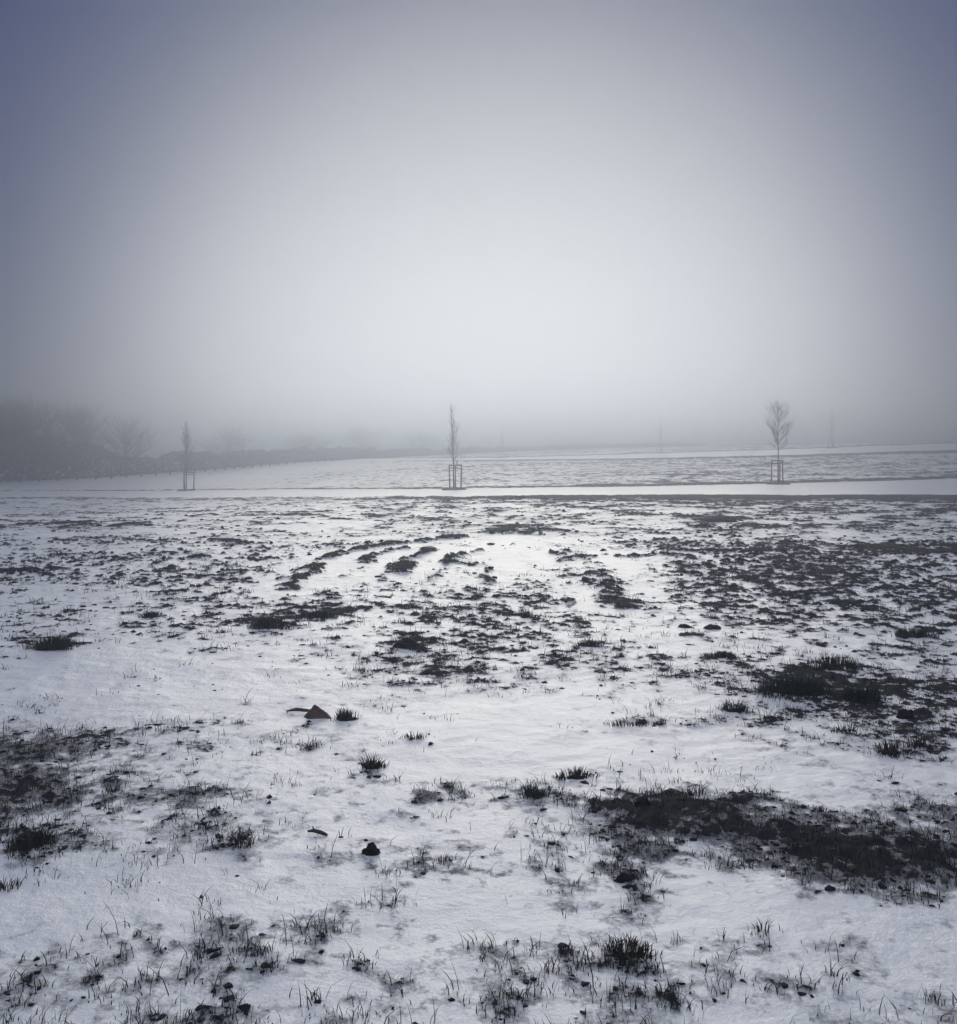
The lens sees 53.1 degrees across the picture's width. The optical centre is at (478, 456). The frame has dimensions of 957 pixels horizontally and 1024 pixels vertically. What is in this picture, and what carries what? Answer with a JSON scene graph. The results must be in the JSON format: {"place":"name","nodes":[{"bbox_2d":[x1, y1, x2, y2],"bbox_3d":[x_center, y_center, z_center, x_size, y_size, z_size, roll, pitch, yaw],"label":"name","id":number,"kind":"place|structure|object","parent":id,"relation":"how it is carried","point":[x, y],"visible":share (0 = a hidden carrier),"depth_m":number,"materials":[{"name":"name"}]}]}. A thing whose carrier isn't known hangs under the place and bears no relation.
{"place":"outdoors","nodes":[
{"label":"outdoors","id":0,"kind":"place"},
{"bbox_2d":[0,440,956,1023],"bbox_3d":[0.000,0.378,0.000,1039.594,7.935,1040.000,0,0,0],"label":"ground","id":1,"kind":"structure","parent":0,"point":[550,730],"depth_m":5.40,"materials":[{"name":"white snow"}]},
{"bbox_2d":[0,873,26,891],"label":"grass tuft","id":2,"kind":"object","parent":1,"relation":"on","point":[3,886],"visible":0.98,"depth_m":3.56,"materials":[{"name":"grey plant"}]},
{"bbox_2d":[0,386,39,476],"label":"bare tree","id":3,"kind":"object","parent":1,"relation":"on","point":[2,421],"visible":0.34,"depth_m":109.99,"materials":[{"name":"grey plant"}]},
{"bbox_2d":[3,820,60,855],"bbox_3d":[-1.822,1.562,3.903,0.244,0.109,0.214,0,0,-42],"label":"grass tuft","id":4,"kind":"object","parent":1,"relation":"on","point":[19,842],"visible":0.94,"depth_m":3.90,"materials":[{"name":"plant"}]},
{"bbox_2d":[0,389,88,479],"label":"bare tree","id":5,"kind":"object","parent":1,"relation":"on","point":[27,420],"visible":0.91,"depth_m":106.28,"materials":[{"name":"grey plant"}]},
{"bbox_2d":[18,630,79,651],"bbox_3d":[-3.553,1.514,7.947,0.517,0.209,0.330,0,0,16],"label":"grass tuft","id":6,"kind":"object","parent":1,"relation":"on","point":[57,642],"visible":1,"depth_m":7.89,"materials":[{"name":"plant"}]},
{"bbox_2d":[34,387,119,476],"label":"bare tree","id":7,"kind":"object","parent":1,"relation":"on","point":[76,428],"visible":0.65,"depth_m":112.53,"materials":[{"name":"grey plant"}]},
{"bbox_2d":[102,784,123,794],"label":"grass tuft","id":8,"kind":"object","parent":1,"relation":"on","point":[115,788],"visible":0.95,"depth_m":4.54,"materials":[{"name":"grey plant"}]},
{"bbox_2d":[92,403,174,466],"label":"bare tree","id":9,"kind":"object","parent":1,"relation":"on","point":[124,440],"visible":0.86,"depth_m":119.47,"materials":[{"name":"grey plant"}]},
{"bbox_2d":[138,610,160,618],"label":"grass tuft","id":10,"kind":"object","parent":1,"relation":"on","point":[153,614],"visible":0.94,"depth_m":9.52,"materials":[{"name":"plant"}]},
{"bbox_2d":[0,457,339,483],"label":"rail fence","id":11,"kind":"object","parent":1,"relation":"on","point":[169,471],"visible":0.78,"depth_m":110.71,"materials":[{"name":"grey wood"}]},
{"bbox_2d":[191,421,270,456],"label":"bare tree","id":12,"kind":"object","parent":1,"relation":"on","point":[242,441],"visible":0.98,"depth_m":149.45,"materials":[{"name":"grey plant"}]},
{"bbox_2d":[224,824,267,848],"bbox_3d":[-0.974,1.544,3.882,0.192,0.106,0.148,0,0,25],"label":"grass tuft","id":13,"kind":"object","parent":1,"relation":"on","point":[240,840],"visible":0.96,"depth_m":3.89,"materials":[{"name":"plant"}]},
{"bbox_2d":[243,612,299,629],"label":"grass tuft","id":14,"kind":"object","parent":1,"relation":"on","point":[260,622],"visible":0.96,"depth_m":8.87,"materials":[{"name":"plant"}]},
{"bbox_2d":[286,708,309,711],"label":"flat twig","id":15,"kind":"object","parent":1,"relation":"on","point":[300,709],"visible":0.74,"depth_m":5.99,"materials":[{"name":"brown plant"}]},
{"bbox_2d":[272,428,334,453],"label":"bare tree","id":16,"kind":"object","parent":1,"relation":"on","point":[308,443],"visible":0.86,"depth_m":175.56,"materials":[{"name":"grey plant"}]},
{"bbox_2d":[296,739,321,750],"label":"grass tuft","id":17,"kind":"object","parent":1,"relation":"on","point":[307,747],"visible":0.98,"depth_m":5.27,"materials":[{"name":"grey plant"}]},
{"bbox_2d":[293,609,338,619],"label":"grass tuft","id":18,"kind":"object","parent":1,"relation":"on","point":[324,614],"visible":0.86,"depth_m":9.52,"materials":[{"name":"plant"}]},
{"bbox_2d":[307,826,327,835],"bbox_3d":[-0.677,1.574,4.030,0.094,0.034,0.016,0,0,18],"label":"broken stick","id":19,"kind":"object","parent":1,"relation":"on","point":[314,830],"visible":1,"depth_m":4.02,"materials":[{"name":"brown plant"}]},
{"bbox_2d":[304,705,331,718],"bbox_3d":[-0.986,1.570,5.888,0.162,0.087,0.122,0,0,-24],"label":"stone","id":20,"kind":"object","parent":1,"relation":"on","point":[315,712],"visible":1,"depth_m":5.87,"materials":[{"name":"grey stone"}]},
{"bbox_2d":[330,707,362,720],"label":"grass tuft","id":21,"kind":"object","parent":1,"relation":"on","point":[343,716],"visible":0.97,"depth_m":5.81,"materials":[{"name":"plant"}]},
{"bbox_2d":[0,426,706,481],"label":"hedge","id":22,"kind":"object","parent":1,"relation":"on","point":[219,460],"visible":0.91,"depth_m":117.44,"materials":[{"name":"grey plant"}]},
{"bbox_2d":[352,666,364,672],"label":"grass tuft","id":23,"kind":"object","parent":1,"relation":"on","point":[359,669],"visible":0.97,"depth_m":7.18,"materials":[{"name":"green plant"}]},
{"bbox_2d":[335,423,385,449],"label":"bare tree","id":24,"kind":"object","parent":1,"relation":"on","point":[359,434],"visible":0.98,"depth_m":185.70,"materials":[{"name":"grey plant"}]},
{"bbox_2d":[362,842,379,855],"bbox_3d":[-0.434,1.590,3.853,0.078,0.078,0.062,0,0,0],"label":"soil clod","id":25,"kind":"object","parent":1,"relation":"on","point":[368,850],"visible":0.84,"depth_m":3.83,"materials":[{"name":"black soil"}]},
{"bbox_2d":[359,753,389,769],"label":"grass tuft","id":26,"kind":"object","parent":1,"relation":"on","point":[375,764],"visible":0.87,"depth_m":4.90,"materials":[{"name":"plant"}]},
{"bbox_2d":[392,637,419,648],"bbox_3d":[-0.609,1.569,8.029,0.189,0.113,0.200,0,0,44],"label":"soil clod","id":27,"kind":"object","parent":1,"relation":"on","point":[407,642],"visible":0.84,"depth_m":7.99,"materials":[{"name":"brown soil"}]},
{"bbox_2d":[400,731,425,740],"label":"grass tuft","id":28,"kind":"object","parent":1,"relation":"on","point":[417,736],"visible":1,"depth_m":5.38,"materials":[{"name":"plant"}]},
{"bbox_2d":[393,427,442,448],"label":"bare tree","id":29,"kind":"object","parent":1,"relation":"on","point":[418,438],"visible":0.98,"depth_m":204.69,"materials":[{"name":"grey plant"}]},
{"bbox_2d":[432,853,449,865],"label":"grass tuft","id":30,"kind":"object","parent":1,"relation":"on","point":[439,860],"visible":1,"depth_m":3.79,"materials":[{"name":"plant"}]},
{"bbox_2d":[442,488,466,489],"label":"mulch bed","id":31,"kind":"object","parent":1,"relation":"on","point":[454,489],"visible":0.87,"depth_m":57.44,"materials":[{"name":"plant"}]},
{"bbox_2d":[442,406,461,488],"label":"young tree","id":32,"kind":"object","parent":31,"relation":"on","point":[452,436],"visible":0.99,"depth_m":57.98,"materials":[{"name":"grey plant"}]},
{"bbox_2d":[0,497,956,1023],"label":"soil crumbs","id":33,"kind":"object","parent":1,"relation":"on","point":[524,981],"visible":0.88,"depth_m":8.63,"materials":[{"name":"black soil"}]},
{"bbox_2d":[519,608,538,617],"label":"grass tuft","id":34,"kind":"object","parent":1,"relation":"on","point":[524,615],"visible":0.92,"depth_m":9.58,"materials":[{"name":"plant"}]},
{"bbox_2d":[520,781,550,799],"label":"grass tuft","id":35,"kind":"object","parent":1,"relation":"on","point":[540,794],"visible":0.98,"depth_m":4.50,"materials":[{"name":"plant"}]},
{"bbox_2d":[558,939,579,959],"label":"grass tuft","id":36,"kind":"object","parent":1,"relation":"on","point":[571,952],"visible":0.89,"depth_m":3.10,"materials":[{"name":"plant"}]},
{"bbox_2d":[553,765,599,780],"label":"grass tuft","id":37,"kind":"object","parent":1,"relation":"on","point":[576,774],"visible":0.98,"depth_m":4.77,"materials":[{"name":"plant"}]},
{"bbox_2d":[576,638,603,646],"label":"grass tuft","id":38,"kind":"object","parent":1,"relation":"on","point":[585,644],"visible":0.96,"depth_m":8.05,"materials":[{"name":"plant"}]},
{"bbox_2d":[614,872,635,882],"bbox_3d":[0.558,1.602,3.624,0.094,0.061,0.067,0,0,0],"label":"soil clod","id":39,"kind":"object","parent":1,"relation":"on","point":[626,877],"visible":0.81,"depth_m":3.61,"materials":[{"name":"black soil"}]},
{"bbox_2d":[596,928,662,972],"bbox_3d":[0.475,1.578,3.070,0.217,0.111,0.211,0,0,41],"label":"grass tuft","id":40,"kind":"object","parent":1,"relation":"on","point":[630,945],"visible":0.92,"depth_m":3.08,"materials":[{"name":"plant"}]},
{"bbox_2d":[606,717,656,726],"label":"grass tuft","id":41,"kind":"object","parent":1,"relation":"on","point":[624,722],"visible":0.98,"depth_m":5.69,"materials":[{"name":"green plant"}]},
{"bbox_2d":[635,796,650,806],"bbox_3d":[0.746,1.580,4.352,0.078,0.069,0.057,0,0,0],"label":"soil clod","id":42,"kind":"object","parent":1,"relation":"on","point":[642,801],"visible":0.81,"depth_m":4.34,"materials":[{"name":"black soil"}]},
{"bbox_2d":[678,624,691,627],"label":"soil clod","id":43,"kind":"object","parent":1,"relation":"on","point":[683,626],"visible":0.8,"depth_m":8.94,"materials":[{"name":"brown soil"}]},
{"bbox_2d":[681,780,710,795],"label":"grass tuft","id":44,"kind":"object","parent":1,"relation":"on","point":[699,791],"visible":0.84,"depth_m":4.52,"materials":[{"name":"plant"}]},
{"bbox_2d":[696,523,710,526],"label":"soil clod","id":45,"kind":"object","parent":1,"relation":"on","point":[702,524],"visible":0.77,"depth_m":22.27,"materials":[{"name":"brown soil"}]},
{"bbox_2d":[703,624,720,629],"bbox_3d":[2.181,1.599,8.926,0.174,0.081,0.125,0,0,0],"label":"soil clod","id":46,"kind":"object","parent":1,"relation":"on","point":[712,627],"visible":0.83,"depth_m":8.89,"materials":[{"name":"brown soil"}]},
{"bbox_2d":[701,650,738,658],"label":"grass tuft","id":47,"kind":"object","parent":1,"relation":"on","point":[723,655],"visible":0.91,"depth_m":7.58,"materials":[{"name":"plant"}]},
{"bbox_2d":[705,516,736,521],"bbox_3d":[6.127,1.604,24.194,0.849,0.202,0.610,0,0,0],"label":"soil clod","id":48,"kind":"object","parent":1,"relation":"on","point":[724,519],"visible":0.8,"depth_m":24.05,"materials":[{"name":"brown soil"}]},
{"bbox_2d":[715,699,753,713],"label":"grass tuft","id":49,"kind":"object","parent":1,"relation":"on","point":[739,707],"visible":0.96,"depth_m":6.02,"materials":[{"name":"plant"}]},
{"bbox_2d":[747,918,773,936],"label":"grass tuft","id":50,"kind":"object","parent":1,"relation":"on","point":[758,929],"visible":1,"depth_m":3.23,"materials":[{"name":"grey plant"}]},
{"bbox_2d":[766,482,790,484],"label":"mulch bed","id":51,"kind":"object","parent":1,"relation":"on","point":[775,483],"visible":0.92,"depth_m":60.39,"materials":[{"name":"white snow"}]},
{"bbox_2d":[763,399,792,482],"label":"young tree","id":52,"kind":"object","parent":51,"relation":"on","point":[777,439],"visible":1,"depth_m":60.99,"materials":[{"name":"grey plant"}]},
{"bbox_2d":[753,668,837,701],"bbox_3d":[2.127,1.513,6.440,0.607,0.218,0.430,0,0,0],"label":"grass tuft","id":53,"kind":"object","parent":1,"relation":"on","point":[810,688],"visible":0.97,"depth_m":6.38,"materials":[{"name":"plant"}]},
{"bbox_2d":[808,805,831,812],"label":"grass tuft","id":54,"kind":"object","parent":1,"relation":"on","point":[820,809],"visible":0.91,"depth_m":4.33,"materials":[{"name":"plant"}]},
{"bbox_2d":[800,652,860,671],"bbox_3d":[2.666,1.531,7.211,0.456,0.182,0.300,0,0,0],"label":"grass tuft","id":55,"kind":"object","parent":1,"relation":"on","point":[833,662],"visible":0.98,"depth_m":7.19,"materials":[{"name":"plant"}]},
{"bbox_2d":[829,719,859,733],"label":"grass tuft","id":56,"kind":"object","parent":1,"relation":"on","point":[845,728],"visible":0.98,"depth_m":5.53,"materials":[{"name":"plant"}]},
{"bbox_2d":[835,682,892,704],"bbox_3d":[2.565,1.542,6.308,0.381,0.181,0.270,0,0,-21],"label":"grass tuft","id":57,"kind":"object","parent":1,"relation":"on","point":[861,695],"visible":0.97,"depth_m":6.28,"materials":[{"name":"plant"}]},
{"bbox_2d":[873,736,920,759],"bbox_3d":[2.223,1.565,5.163,0.228,0.116,0.216,0,0,-28],"label":"grass tuft","id":58,"kind":"object","parent":1,"relation":"on","point":[891,750],"visible":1,"depth_m":5.15,"materials":[{"name":"plant"}]},
{"bbox_2d":[896,708,914,718],"bbox_3d":[2.613,1.591,5.860,0.121,0.099,0.094,0,0,0],"label":"soil clod","id":59,"kind":"object","parent":1,"relation":"on","point":[903,713],"visible":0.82,"depth_m":5.84,"materials":[{"name":"brown soil"}]},
{"bbox_2d":[892,729,937,749],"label":"grass tuft","id":60,"kind":"object","parent":1,"relation":"on","point":[919,744],"visible":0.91,"depth_m":5.28,"materials":[{"name":"black plant"}]},
{"bbox_2d":[890,626,940,638],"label":"grass tuft","id":61,"kind":"object","parent":1,"relation":"on","point":[919,634],"visible":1,"depth_m":8.49,"materials":[{"name":"plant"}]},
{"bbox_2d":[0,541,956,1023],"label":"grass","id":62,"kind":"structure","parent":0,"point":[650,793],"depth_m":4.42,"materials":[{"name":"black plant"}]},
{"bbox_2d":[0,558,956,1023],"bbox_3d":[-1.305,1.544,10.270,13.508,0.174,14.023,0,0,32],"label":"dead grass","id":63,"kind":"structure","parent":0,"point":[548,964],"depth_m":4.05,"materials":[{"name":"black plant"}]},
{"bbox_2d":[0,0,956,459],"label":"sky","id":64,"kind":"structure","parent":0,"point":[551,221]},
{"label":"mulch bed","id":65,"kind":"object","parent":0,"visible":0},
{"bbox_2d":[177,421,196,489],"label":"young tree","id":66,"kind":"object","parent":65,"relation":"on","point":[186,435],"visible":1,"depth_m":77.98,"materials":[{"name":"grey plant"}]},
{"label":"mulch bed","id":67,"kind":"object","parent":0,"visible":0},
{"bbox_2d":[657,417,662,452],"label":"young tree","id":68,"kind":"object","parent":67,"relation":"on","point":[660,431],"visible":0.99,"depth_m":139.99,"materials":[{"name":"grey plant"}]},
{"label":"mulch bed","id":69,"kind":"object","parent":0,"visible":0},
{"bbox_2d":[828,410,834,447],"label":"young tree","id":70,"kind":"object","parent":69,"relation":"on","point":[832,438],"visible":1,"depth_m":129.98,"materials":[{"name":"grey plant"}]},
{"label":"mulch bed","id":71,"kind":"object","parent":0,"visible":0},
{"bbox_2d":[499,423,504,456],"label":"young tree","id":72,"kind":"object","parent":71,"relation":"on","point":[501,447],"visible":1,"depth_m":140.10,"materials":[{"name":"grey plant"}]}
]}

